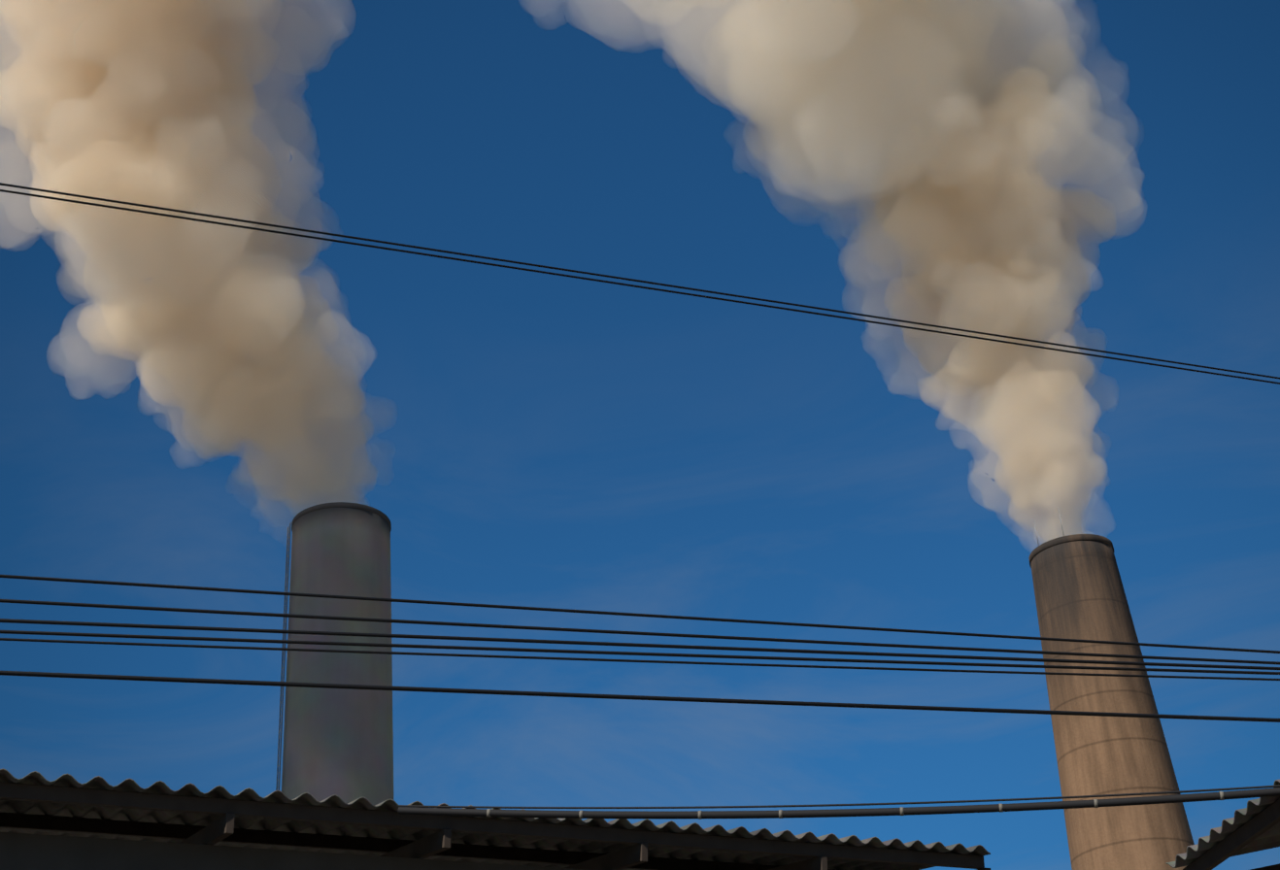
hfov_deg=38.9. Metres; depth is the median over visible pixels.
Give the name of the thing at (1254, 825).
shed roof sheets
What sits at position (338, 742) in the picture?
chimney
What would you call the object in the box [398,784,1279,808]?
messenger wire
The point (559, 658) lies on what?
street cable
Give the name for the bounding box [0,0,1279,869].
sky
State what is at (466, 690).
street cable
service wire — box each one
[0,182,1279,379]
[0,189,1279,384]
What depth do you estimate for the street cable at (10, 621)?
14.34 m
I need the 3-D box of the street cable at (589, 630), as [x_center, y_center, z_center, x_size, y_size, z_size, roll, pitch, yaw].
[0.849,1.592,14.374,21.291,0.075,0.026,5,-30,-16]
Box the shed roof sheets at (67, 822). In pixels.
[0,768,990,869]
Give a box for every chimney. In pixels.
[275,502,393,806]
[1028,506,1194,869]
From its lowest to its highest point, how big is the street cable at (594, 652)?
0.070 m
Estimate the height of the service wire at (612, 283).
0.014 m
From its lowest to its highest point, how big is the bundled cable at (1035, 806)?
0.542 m
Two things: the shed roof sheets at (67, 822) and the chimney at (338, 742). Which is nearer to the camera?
the shed roof sheets at (67, 822)
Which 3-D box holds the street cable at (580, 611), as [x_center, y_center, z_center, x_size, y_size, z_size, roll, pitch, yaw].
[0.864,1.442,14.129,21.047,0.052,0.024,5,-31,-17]
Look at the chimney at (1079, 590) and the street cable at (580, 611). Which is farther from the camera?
the chimney at (1079, 590)
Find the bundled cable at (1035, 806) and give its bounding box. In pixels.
[397,787,1279,819]
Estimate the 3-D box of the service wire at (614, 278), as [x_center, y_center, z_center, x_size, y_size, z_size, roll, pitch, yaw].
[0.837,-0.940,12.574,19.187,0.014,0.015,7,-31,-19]
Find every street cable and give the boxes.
[0,574,1279,653]
[0,599,1279,665]
[0,618,1279,670]
[0,630,1279,674]
[0,638,1279,680]
[0,671,1279,722]
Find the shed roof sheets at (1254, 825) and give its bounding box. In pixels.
[1165,779,1279,869]

